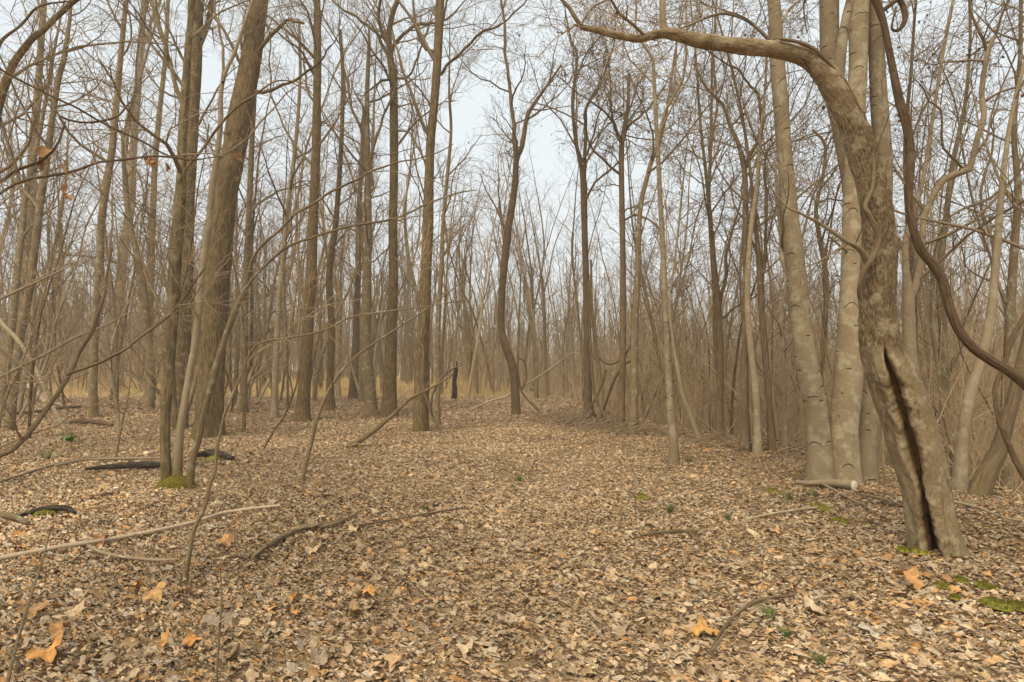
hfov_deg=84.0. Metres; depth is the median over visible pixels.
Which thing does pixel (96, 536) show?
fallen leaf
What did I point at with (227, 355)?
tree
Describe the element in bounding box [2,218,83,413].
sapling
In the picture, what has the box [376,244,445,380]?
sapling
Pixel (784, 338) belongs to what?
sapling
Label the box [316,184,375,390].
tree
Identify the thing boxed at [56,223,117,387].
sapling
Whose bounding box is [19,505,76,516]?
fallen log
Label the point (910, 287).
tree
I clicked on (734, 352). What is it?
sapling
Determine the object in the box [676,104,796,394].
tree
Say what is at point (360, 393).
tree
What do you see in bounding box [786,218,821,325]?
tree
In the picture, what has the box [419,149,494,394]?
tree
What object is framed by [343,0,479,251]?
tree
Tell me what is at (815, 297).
sapling
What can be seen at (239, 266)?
sapling
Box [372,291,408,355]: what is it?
sapling
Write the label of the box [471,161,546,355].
tree
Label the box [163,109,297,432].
sapling
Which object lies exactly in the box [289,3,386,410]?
tree
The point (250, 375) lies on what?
sapling
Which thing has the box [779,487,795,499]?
grass tuft
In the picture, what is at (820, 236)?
tree
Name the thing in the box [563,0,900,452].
tree
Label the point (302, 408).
tree
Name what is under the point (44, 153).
sapling
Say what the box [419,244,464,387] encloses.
sapling
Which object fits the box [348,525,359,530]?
fallen leaf
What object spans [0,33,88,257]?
tree
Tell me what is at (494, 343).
sapling
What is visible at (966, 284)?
tree
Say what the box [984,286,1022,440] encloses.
sapling
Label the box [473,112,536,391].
tree
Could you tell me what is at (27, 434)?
sapling
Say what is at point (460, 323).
tree
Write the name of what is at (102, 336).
sapling
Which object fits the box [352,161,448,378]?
tree
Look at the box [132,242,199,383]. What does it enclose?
sapling
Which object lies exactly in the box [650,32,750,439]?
sapling
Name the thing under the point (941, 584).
moss patch
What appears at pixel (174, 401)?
sapling
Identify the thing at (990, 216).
tree
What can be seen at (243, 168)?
tree
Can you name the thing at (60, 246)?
tree
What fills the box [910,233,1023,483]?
sapling
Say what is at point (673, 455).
tree
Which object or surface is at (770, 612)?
grass tuft
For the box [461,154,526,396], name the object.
tree
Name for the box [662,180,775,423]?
sapling
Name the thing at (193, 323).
sapling
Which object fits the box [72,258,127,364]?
sapling
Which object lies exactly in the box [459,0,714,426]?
tree
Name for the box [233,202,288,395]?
sapling
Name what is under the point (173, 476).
tree
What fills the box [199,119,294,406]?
tree
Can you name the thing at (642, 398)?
sapling
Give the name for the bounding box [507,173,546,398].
tree
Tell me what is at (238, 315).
sapling
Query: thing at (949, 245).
tree
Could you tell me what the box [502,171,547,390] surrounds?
tree
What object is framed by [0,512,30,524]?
fallen branch
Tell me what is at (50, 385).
sapling
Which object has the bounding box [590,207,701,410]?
sapling
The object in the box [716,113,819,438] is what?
sapling
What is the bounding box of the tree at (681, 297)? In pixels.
[669,212,702,412]
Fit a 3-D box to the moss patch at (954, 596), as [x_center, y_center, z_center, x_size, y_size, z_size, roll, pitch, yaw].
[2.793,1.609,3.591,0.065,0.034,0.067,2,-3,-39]
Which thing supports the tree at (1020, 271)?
on the ground at (278, 663)
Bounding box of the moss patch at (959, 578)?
[952,574,969,583]
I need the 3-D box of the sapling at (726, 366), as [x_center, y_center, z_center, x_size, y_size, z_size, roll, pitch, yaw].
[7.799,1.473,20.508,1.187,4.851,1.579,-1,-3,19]
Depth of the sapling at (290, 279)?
30.85 m
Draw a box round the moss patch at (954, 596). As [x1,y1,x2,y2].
[948,593,960,600]
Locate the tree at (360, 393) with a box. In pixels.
[275,29,400,402]
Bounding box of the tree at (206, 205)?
[195,158,254,260]
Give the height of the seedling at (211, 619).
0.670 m
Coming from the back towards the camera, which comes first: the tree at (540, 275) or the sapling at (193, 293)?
the tree at (540, 275)
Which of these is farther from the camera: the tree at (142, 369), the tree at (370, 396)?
the tree at (142, 369)
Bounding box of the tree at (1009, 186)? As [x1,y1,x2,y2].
[985,126,1023,316]
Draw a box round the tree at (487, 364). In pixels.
[415,128,491,390]
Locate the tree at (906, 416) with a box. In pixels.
[486,0,970,561]
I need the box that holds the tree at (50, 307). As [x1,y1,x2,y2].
[38,136,111,351]
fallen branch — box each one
[0,456,111,482]
[0,504,279,559]
[0,512,30,524]
[17,405,80,414]
[54,457,159,466]
[86,544,180,560]
[251,497,361,558]
[352,507,465,526]
[639,529,697,535]
[708,509,810,654]
[749,505,833,519]
[802,473,860,503]
[857,493,902,505]
[954,500,1019,520]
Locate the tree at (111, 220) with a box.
[86,168,142,392]
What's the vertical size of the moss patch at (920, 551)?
0.047 m
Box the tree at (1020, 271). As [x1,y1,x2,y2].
[1002,201,1023,412]
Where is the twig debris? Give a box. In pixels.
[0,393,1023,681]
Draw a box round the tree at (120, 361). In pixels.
[104,193,167,386]
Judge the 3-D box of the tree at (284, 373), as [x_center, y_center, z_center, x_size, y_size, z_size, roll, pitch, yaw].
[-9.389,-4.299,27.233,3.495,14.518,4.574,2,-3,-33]
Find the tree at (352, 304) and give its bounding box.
[336,199,377,327]
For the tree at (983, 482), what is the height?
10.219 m
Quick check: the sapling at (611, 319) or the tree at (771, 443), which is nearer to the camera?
the tree at (771, 443)
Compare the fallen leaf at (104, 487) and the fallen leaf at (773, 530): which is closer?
the fallen leaf at (773, 530)
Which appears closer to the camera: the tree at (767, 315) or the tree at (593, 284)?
the tree at (593, 284)
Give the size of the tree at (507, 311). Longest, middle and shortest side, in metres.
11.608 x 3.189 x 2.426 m
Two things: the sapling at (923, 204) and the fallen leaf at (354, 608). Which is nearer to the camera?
the fallen leaf at (354, 608)
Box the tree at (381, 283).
[371,213,418,357]
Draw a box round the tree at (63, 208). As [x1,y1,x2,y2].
[17,97,110,399]
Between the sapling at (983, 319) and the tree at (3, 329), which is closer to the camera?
the sapling at (983, 319)
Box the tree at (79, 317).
[71,247,93,387]
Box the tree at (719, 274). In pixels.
[695,197,757,418]
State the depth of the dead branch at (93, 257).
41.84 m
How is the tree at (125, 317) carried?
on the ground at (278, 663)
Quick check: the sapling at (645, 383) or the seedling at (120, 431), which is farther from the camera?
the sapling at (645, 383)
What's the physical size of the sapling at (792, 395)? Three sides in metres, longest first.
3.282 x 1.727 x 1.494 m
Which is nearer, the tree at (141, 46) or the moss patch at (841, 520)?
the moss patch at (841, 520)
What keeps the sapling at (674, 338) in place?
on the ground at (278, 663)
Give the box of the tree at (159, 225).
[138,144,176,371]
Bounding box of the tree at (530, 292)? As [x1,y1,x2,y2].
[513,241,541,340]
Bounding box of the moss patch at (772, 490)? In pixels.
[765,487,778,492]
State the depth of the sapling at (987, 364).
22.88 m
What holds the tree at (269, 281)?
on the ground at (278, 663)
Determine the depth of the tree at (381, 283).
38.50 m
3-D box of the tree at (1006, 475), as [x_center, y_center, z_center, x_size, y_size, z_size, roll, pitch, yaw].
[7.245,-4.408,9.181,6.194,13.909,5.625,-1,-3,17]
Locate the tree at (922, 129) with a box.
[810,1,973,299]
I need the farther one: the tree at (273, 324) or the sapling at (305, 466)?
the tree at (273, 324)
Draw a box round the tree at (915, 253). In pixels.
[896,33,991,411]
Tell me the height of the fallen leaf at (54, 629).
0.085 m
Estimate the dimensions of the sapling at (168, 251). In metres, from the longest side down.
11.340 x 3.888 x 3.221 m
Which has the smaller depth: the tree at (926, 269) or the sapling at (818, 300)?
the sapling at (818, 300)
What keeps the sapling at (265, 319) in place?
on the ground at (278, 663)
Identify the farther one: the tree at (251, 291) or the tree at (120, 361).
the tree at (120, 361)
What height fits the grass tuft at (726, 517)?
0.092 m
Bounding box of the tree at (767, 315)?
[751,273,778,387]
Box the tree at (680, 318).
[646,242,705,413]
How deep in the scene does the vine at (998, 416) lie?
5.73 m
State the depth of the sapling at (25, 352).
11.65 m
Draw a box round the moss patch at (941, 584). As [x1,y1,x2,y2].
[934,580,950,588]
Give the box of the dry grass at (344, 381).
[26,376,519,397]
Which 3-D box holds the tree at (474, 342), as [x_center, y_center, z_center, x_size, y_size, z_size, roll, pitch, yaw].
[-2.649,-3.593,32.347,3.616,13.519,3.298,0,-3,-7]
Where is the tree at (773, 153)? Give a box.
[703,32,836,414]
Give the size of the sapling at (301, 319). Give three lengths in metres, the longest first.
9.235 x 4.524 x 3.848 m
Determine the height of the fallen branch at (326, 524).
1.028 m
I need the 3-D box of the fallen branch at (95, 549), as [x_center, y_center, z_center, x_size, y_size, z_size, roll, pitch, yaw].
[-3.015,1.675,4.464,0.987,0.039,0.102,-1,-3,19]
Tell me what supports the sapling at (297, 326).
on the ground at (278, 663)
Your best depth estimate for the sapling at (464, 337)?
38.49 m
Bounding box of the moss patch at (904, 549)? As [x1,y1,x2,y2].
[896,545,910,552]
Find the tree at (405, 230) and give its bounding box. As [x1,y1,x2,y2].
[372,89,429,390]
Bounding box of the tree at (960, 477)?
[951,8,1023,492]
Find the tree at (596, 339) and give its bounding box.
[549,40,649,410]
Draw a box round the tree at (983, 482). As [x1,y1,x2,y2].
[818,0,1023,495]
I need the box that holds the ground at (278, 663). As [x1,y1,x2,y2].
[0,371,1023,681]
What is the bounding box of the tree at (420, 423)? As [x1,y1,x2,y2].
[325,0,586,432]
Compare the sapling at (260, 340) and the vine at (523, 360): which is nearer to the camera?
the vine at (523, 360)
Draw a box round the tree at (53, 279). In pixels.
[28,207,80,374]
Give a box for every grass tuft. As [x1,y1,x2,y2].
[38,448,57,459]
[514,472,522,481]
[663,501,676,512]
[723,512,733,519]
[758,603,781,620]
[777,625,792,640]
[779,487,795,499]
[807,488,817,496]
[811,648,830,665]
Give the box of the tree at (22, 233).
[0,0,84,418]
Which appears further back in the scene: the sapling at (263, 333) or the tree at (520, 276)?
the tree at (520, 276)
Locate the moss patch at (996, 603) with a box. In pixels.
[977,596,1015,611]
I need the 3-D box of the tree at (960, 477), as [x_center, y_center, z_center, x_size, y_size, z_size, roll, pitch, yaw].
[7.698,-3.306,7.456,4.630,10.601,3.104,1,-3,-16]
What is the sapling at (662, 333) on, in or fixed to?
on the ground at (278, 663)
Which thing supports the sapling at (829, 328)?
on the ground at (278, 663)
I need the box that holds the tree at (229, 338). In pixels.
[199,232,238,386]
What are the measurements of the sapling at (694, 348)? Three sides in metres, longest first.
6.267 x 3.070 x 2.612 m
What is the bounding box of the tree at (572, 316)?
[550,243,602,400]
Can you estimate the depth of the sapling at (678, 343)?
18.81 m
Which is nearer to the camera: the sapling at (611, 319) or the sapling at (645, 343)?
the sapling at (611, 319)
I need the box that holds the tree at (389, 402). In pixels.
[299,0,516,417]
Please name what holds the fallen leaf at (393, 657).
on the ground at (278, 663)
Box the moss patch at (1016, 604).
[1004,598,1023,611]
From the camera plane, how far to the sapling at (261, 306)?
23.28 m
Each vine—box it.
[419,310,441,430]
[430,364,462,416]
[517,330,541,413]
[519,357,526,390]
[588,279,610,422]
[590,260,630,364]
[591,369,606,419]
[600,360,630,417]
[779,37,881,298]
[870,0,1023,389]
[884,0,907,32]
[992,313,1023,480]
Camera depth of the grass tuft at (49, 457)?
9.39 m
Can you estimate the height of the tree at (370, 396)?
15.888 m
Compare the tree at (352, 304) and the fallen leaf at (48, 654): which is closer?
the fallen leaf at (48, 654)
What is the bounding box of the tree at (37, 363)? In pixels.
[0,170,51,387]
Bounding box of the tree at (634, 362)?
[585,0,753,429]
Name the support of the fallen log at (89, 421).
on the ground at (278, 663)
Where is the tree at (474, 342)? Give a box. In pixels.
[435,162,496,393]
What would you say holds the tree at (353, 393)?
on the ground at (278, 663)
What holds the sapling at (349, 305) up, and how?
on the ground at (278, 663)
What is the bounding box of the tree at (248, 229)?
[165,0,339,413]
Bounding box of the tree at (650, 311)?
[580,1,719,398]
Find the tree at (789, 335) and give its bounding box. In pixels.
[739,146,820,441]
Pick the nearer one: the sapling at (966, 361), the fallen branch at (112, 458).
the fallen branch at (112, 458)
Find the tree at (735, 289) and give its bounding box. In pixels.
[723,231,767,355]
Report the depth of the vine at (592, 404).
14.59 m
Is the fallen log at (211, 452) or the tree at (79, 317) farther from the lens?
the tree at (79, 317)
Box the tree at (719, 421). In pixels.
[629,0,834,440]
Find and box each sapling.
[0,0,274,460]
[0,119,138,439]
[0,135,84,410]
[0,138,113,428]
[0,142,43,331]
[0,205,83,410]
[0,205,325,462]
[0,252,83,386]
[0,265,74,402]
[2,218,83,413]
[9,177,131,405]
[12,234,79,392]
[16,91,174,418]
[20,1,201,383]
[22,278,100,423]
[26,255,115,400]
[38,200,117,389]
[40,248,103,388]
[43,215,100,401]
[44,191,160,395]
[49,159,144,393]
[49,290,131,394]
[53,240,93,386]
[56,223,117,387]
[63,225,131,388]
[63,282,136,388]
[65,187,172,432]
[66,225,129,376]
[72,220,166,385]
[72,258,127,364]
[107,217,164,367]
[107,265,162,388]
[108,92,253,428]
[114,169,170,399]
[123,261,164,388]
[127,142,233,397]
[128,248,164,395]
[129,178,270,411]
[130,174,257,381]
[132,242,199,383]
[133,170,237,408]
[134,102,223,373]
[153,0,287,411]
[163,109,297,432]
[178,248,242,392]
[181,193,467,583]
[191,243,278,396]
[192,175,286,395]
[194,225,239,395]
[195,253,278,400]
[224,249,293,388]
[225,127,292,362]
[226,199,289,399]
[230,176,317,396]
[231,0,378,409]
[231,246,319,396]
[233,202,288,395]
[234,151,305,408]
[239,257,274,388]
[253,159,403,402]
[257,109,346,378]
[261,192,322,360]
[265,248,301,386]
[266,282,325,374]
[267,241,304,374]
[268,194,349,389]
[276,244,326,390]
[285,179,364,379]
[290,250,326,347]
[294,241,349,387]
[300,237,464,480]
[302,203,354,388]
[304,150,371,390]
[306,170,355,366]
[323,250,373,366]
[326,215,386,360]
[371,238,417,386]
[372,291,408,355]
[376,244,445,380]
[383,272,442,374]
[405,219,446,362]
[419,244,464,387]
[432,246,481,370]
[444,298,489,388]
[445,199,520,377]
[457,213,541,390]
[465,229,514,392]
[477,278,523,386]
[523,309,547,371]
[531,285,568,390]
[543,248,612,410]
[556,289,613,406]
[562,176,647,402]
[571,330,629,411]
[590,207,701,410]
[596,262,644,387]
[599,197,700,407]
[603,223,660,415]
[603,244,663,424]
[616,178,697,416]
[629,291,662,405]
[633,243,705,420]
[641,67,770,419]
[642,254,687,395]
[642,301,664,416]
[644,298,708,401]
[648,311,694,395]
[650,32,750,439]
[657,242,760,431]
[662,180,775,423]
[665,203,739,429]
[672,293,736,428]
[677,49,809,430]
[689,104,833,433]
[702,326,771,410]
[703,273,754,432]
[709,278,757,427]
[711,326,739,417]
[715,174,801,402]
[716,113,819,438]
[718,67,841,445]
[724,296,765,428]
[735,203,818,431]
[749,267,790,437]
[750,352,797,440]
[752,265,828,441]
[755,238,818,437]
[762,325,835,436]
[771,99,905,389]
[776,203,841,441]
[778,375,800,424]
[784,272,836,373]
[789,210,841,413]
[791,273,835,407]
[793,226,839,434]
[796,272,899,401]
[811,290,839,390]
[829,259,961,381]
[893,65,1010,476]
[893,105,994,414]
[894,30,1023,464]
[896,53,1023,476]
[896,166,949,384]
[899,224,959,394]
[901,259,953,384]
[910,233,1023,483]
[917,288,983,439]
[919,292,956,367]
[920,173,1023,417]
[920,295,990,418]
[921,360,987,442]
[938,230,994,457]
[950,205,1022,417]
[962,298,1022,449]
[969,316,1019,443]
[970,278,1023,445]
[971,254,1023,444]
[983,293,1023,456]
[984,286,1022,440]
[997,304,1023,445]
[998,249,1023,350]
[999,215,1023,329]
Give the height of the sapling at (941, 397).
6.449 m
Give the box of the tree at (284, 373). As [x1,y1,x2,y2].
[276,101,348,400]
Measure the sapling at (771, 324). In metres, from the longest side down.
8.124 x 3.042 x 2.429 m
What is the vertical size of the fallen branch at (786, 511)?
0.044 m
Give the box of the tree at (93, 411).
[29,0,170,418]
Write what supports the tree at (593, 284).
on the ground at (278, 663)
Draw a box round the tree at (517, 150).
[442,0,589,415]
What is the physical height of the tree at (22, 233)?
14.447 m
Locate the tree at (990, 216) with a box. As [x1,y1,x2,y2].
[939,122,1023,426]
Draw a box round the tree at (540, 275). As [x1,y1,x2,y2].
[520,186,578,395]
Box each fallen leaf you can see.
[14,599,47,622]
[21,636,44,647]
[22,635,61,662]
[48,621,69,639]
[94,534,108,546]
[97,481,111,493]
[140,581,166,602]
[157,629,170,645]
[183,629,201,645]
[215,533,233,547]
[289,592,300,602]
[305,542,321,553]
[310,647,327,665]
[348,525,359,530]
[348,600,362,616]
[357,584,374,598]
[384,647,407,671]
[455,638,472,654]
[643,561,656,569]
[690,615,718,638]
[764,525,779,535]
[802,595,822,614]
[894,567,924,589]
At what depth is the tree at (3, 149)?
23.36 m
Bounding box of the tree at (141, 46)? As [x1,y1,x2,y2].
[87,0,183,387]
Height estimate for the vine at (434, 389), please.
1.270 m
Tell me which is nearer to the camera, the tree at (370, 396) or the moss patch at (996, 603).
the moss patch at (996, 603)
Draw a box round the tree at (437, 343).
[403,0,501,423]
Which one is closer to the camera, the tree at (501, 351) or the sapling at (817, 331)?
the sapling at (817, 331)
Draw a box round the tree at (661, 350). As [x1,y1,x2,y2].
[651,249,673,409]
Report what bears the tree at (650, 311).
on the ground at (278, 663)
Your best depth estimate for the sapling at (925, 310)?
16.16 m
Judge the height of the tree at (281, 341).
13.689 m
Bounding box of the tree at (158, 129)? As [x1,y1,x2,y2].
[114,0,203,398]
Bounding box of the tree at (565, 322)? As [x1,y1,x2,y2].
[551,277,581,396]
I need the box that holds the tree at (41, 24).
[2,0,79,394]
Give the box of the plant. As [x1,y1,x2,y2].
[60,435,76,442]
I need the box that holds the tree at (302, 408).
[238,0,364,421]
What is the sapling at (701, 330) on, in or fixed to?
on the ground at (278, 663)
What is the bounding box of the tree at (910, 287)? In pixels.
[793,0,1023,372]
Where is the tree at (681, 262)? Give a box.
[615,51,721,417]
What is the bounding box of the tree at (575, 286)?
[533,97,613,401]
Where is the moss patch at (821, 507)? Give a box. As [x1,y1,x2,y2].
[811,503,830,510]
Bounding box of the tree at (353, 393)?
[319,92,406,398]
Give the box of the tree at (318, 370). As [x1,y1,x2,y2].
[312,115,409,401]
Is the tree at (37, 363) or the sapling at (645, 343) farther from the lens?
the tree at (37, 363)
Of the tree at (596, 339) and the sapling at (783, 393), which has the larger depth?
the tree at (596, 339)
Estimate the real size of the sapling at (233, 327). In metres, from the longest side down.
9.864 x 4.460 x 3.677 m
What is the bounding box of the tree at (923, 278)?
[893,179,956,383]
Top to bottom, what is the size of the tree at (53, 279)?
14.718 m
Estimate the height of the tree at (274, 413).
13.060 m
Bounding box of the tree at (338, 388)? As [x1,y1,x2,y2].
[271,75,358,396]
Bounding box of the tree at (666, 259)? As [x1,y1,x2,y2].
[627,163,719,409]
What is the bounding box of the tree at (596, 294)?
[566,231,615,401]
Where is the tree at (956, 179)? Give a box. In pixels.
[898,10,1022,431]
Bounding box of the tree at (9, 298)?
[0,219,45,368]
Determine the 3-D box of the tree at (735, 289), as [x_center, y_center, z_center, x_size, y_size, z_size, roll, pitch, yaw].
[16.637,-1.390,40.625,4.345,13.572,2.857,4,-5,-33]
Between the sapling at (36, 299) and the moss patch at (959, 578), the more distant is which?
the sapling at (36, 299)
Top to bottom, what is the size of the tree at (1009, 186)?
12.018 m
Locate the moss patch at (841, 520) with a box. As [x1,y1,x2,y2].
[829,517,850,524]
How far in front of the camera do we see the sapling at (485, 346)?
33.40 m
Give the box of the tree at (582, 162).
[501,0,666,418]
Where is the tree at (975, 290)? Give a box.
[948,230,1021,381]
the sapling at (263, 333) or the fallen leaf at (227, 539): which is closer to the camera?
the fallen leaf at (227, 539)
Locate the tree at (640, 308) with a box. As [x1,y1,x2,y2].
[616,234,685,419]
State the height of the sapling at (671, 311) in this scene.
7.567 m
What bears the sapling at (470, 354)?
on the ground at (278, 663)
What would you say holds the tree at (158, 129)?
on the ground at (278, 663)
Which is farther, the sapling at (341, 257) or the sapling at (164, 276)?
the sapling at (341, 257)
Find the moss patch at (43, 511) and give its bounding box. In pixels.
[32,509,56,516]
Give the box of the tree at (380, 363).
[331,112,386,393]
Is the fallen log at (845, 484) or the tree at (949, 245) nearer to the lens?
the fallen log at (845, 484)
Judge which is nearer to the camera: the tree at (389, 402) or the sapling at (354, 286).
the tree at (389, 402)
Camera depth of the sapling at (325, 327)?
38.70 m
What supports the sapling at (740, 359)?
on the ground at (278, 663)
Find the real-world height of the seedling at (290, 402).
1.859 m
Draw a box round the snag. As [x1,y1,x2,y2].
[451,361,457,398]
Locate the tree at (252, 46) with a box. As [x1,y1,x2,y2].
[180,0,352,439]
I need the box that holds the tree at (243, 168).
[179,73,280,280]
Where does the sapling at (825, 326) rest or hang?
on the ground at (278, 663)
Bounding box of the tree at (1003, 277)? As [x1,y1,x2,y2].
[979,200,1023,419]
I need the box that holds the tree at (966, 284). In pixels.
[944,240,978,351]
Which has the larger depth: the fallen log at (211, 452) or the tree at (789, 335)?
the tree at (789, 335)
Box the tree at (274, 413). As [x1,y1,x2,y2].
[246,0,346,417]
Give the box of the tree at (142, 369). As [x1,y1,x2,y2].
[135,176,194,392]
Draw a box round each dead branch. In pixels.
[0,316,77,435]
[26,382,46,401]
[63,250,128,269]
[346,374,452,448]
[473,392,510,407]
[521,352,583,386]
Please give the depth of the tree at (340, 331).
39.89 m
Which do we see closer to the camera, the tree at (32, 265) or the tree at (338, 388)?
the tree at (32, 265)
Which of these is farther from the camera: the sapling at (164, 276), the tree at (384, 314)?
the tree at (384, 314)
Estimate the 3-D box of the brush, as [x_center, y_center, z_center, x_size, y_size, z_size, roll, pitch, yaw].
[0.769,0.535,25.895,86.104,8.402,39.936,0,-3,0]
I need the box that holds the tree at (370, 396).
[270,0,428,416]
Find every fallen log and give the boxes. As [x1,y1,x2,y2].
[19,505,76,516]
[69,419,113,425]
[85,461,159,469]
[197,449,234,459]
[794,479,856,489]
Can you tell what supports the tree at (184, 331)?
on the ground at (278, 663)
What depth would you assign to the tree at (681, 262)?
21.67 m
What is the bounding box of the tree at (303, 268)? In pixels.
[266,173,352,377]
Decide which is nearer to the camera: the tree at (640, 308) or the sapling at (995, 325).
the sapling at (995, 325)
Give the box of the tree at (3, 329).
[0,228,14,339]
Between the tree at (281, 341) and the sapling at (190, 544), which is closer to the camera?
the sapling at (190, 544)
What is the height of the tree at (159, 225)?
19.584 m
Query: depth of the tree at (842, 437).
7.33 m
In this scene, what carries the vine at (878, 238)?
attached to the tree at (906, 416)
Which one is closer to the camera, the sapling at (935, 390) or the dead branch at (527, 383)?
the sapling at (935, 390)
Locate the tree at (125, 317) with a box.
[55,111,170,399]
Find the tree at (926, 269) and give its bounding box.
[899,176,960,407]
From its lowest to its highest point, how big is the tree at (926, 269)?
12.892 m
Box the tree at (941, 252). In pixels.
[902,0,1023,457]
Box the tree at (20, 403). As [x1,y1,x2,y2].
[0,61,92,410]
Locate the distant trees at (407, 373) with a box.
[0,182,1023,408]
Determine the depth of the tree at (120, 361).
38.88 m
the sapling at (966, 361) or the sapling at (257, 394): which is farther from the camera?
the sapling at (257, 394)
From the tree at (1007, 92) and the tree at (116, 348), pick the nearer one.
the tree at (1007, 92)
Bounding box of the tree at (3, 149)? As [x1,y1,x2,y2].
[0,0,69,215]
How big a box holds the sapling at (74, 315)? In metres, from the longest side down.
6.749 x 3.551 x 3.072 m
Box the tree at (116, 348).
[55,71,145,405]
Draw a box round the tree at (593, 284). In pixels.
[564,205,619,353]
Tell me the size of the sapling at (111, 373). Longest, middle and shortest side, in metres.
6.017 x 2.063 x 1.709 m
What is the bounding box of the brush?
[0,103,1023,492]
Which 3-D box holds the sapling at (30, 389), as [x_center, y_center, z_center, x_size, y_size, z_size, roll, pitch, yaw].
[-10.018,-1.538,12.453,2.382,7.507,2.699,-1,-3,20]
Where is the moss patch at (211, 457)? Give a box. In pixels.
[206,455,219,459]
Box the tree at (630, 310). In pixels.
[600,252,660,384]
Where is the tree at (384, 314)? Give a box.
[372,135,452,342]
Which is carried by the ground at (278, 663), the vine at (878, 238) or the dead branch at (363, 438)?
the dead branch at (363, 438)
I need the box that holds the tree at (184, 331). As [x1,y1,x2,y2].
[72,0,284,428]
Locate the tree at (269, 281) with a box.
[237,195,278,386]
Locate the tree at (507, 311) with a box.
[493,234,518,389]
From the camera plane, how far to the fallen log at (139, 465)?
8.10 m
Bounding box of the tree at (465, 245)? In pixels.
[444,196,492,360]
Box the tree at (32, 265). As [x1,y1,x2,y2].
[0,0,146,431]
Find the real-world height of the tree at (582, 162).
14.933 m
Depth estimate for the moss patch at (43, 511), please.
5.72 m
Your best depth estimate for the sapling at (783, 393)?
10.43 m
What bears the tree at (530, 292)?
on the ground at (278, 663)
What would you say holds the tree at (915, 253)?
on the ground at (278, 663)
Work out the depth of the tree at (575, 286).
28.53 m
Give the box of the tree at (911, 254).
[809,0,1023,362]
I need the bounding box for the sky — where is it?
[0,0,1023,371]
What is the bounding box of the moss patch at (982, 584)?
[972,580,996,589]
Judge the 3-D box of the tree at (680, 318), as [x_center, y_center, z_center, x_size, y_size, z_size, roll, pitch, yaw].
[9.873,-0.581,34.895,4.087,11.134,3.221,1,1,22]
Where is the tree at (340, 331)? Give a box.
[280,117,383,356]
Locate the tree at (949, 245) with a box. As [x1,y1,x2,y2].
[896,119,1022,443]
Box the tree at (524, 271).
[478,131,560,393]
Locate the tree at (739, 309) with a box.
[701,79,797,427]
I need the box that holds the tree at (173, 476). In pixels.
[1,0,531,489]
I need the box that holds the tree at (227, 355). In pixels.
[197,201,242,390]
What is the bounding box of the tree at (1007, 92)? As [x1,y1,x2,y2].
[955,0,1023,231]
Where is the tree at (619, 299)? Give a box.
[603,259,639,349]
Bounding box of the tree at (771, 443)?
[569,0,967,451]
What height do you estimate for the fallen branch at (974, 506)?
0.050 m
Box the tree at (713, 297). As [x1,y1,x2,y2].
[642,0,765,379]
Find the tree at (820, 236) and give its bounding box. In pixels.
[796,41,928,385]
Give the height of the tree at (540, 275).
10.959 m
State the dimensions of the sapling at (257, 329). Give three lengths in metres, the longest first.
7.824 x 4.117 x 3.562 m
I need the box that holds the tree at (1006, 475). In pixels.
[768,0,1023,488]
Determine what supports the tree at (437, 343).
on the ground at (278, 663)
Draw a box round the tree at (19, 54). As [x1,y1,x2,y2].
[0,0,227,386]
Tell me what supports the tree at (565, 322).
on the ground at (278, 663)
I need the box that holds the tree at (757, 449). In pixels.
[689,1,961,455]
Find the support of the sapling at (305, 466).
on the ground at (278, 663)
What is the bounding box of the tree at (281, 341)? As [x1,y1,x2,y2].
[256,178,322,392]
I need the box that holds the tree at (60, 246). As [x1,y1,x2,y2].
[20,119,88,393]
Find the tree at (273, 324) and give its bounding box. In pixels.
[261,142,320,386]
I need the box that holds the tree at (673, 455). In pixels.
[556,0,766,465]
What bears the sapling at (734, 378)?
on the ground at (278, 663)
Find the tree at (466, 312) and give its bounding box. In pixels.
[432,181,505,387]
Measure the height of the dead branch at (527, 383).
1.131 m
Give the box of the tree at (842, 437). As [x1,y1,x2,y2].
[572,0,1016,486]
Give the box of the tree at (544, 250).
[510,130,597,389]
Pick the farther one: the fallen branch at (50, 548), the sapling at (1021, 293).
the sapling at (1021, 293)
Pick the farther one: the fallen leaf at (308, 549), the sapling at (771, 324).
the sapling at (771, 324)
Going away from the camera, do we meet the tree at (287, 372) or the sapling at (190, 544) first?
the sapling at (190, 544)
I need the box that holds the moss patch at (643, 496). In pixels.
[636,494,648,498]
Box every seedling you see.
[5,534,49,681]
[75,343,159,456]
[202,566,236,681]
[263,350,311,449]
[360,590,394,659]
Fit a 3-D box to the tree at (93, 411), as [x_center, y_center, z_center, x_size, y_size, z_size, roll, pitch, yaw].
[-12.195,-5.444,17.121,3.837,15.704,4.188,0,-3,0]
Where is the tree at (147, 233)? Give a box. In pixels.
[131,190,167,298]
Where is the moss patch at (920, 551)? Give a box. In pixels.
[910,546,930,555]
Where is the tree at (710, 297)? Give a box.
[697,247,731,349]
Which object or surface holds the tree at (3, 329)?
on the ground at (278, 663)
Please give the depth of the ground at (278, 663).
4.23 m
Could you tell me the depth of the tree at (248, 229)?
18.66 m
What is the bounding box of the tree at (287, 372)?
[253,46,361,406]
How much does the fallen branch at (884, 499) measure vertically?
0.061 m
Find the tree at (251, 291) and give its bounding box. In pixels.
[138,43,308,394]
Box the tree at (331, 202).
[319,151,353,375]
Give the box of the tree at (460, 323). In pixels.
[436,199,489,387]
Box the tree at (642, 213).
[594,78,701,332]
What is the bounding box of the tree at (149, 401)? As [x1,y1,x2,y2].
[60,0,185,409]

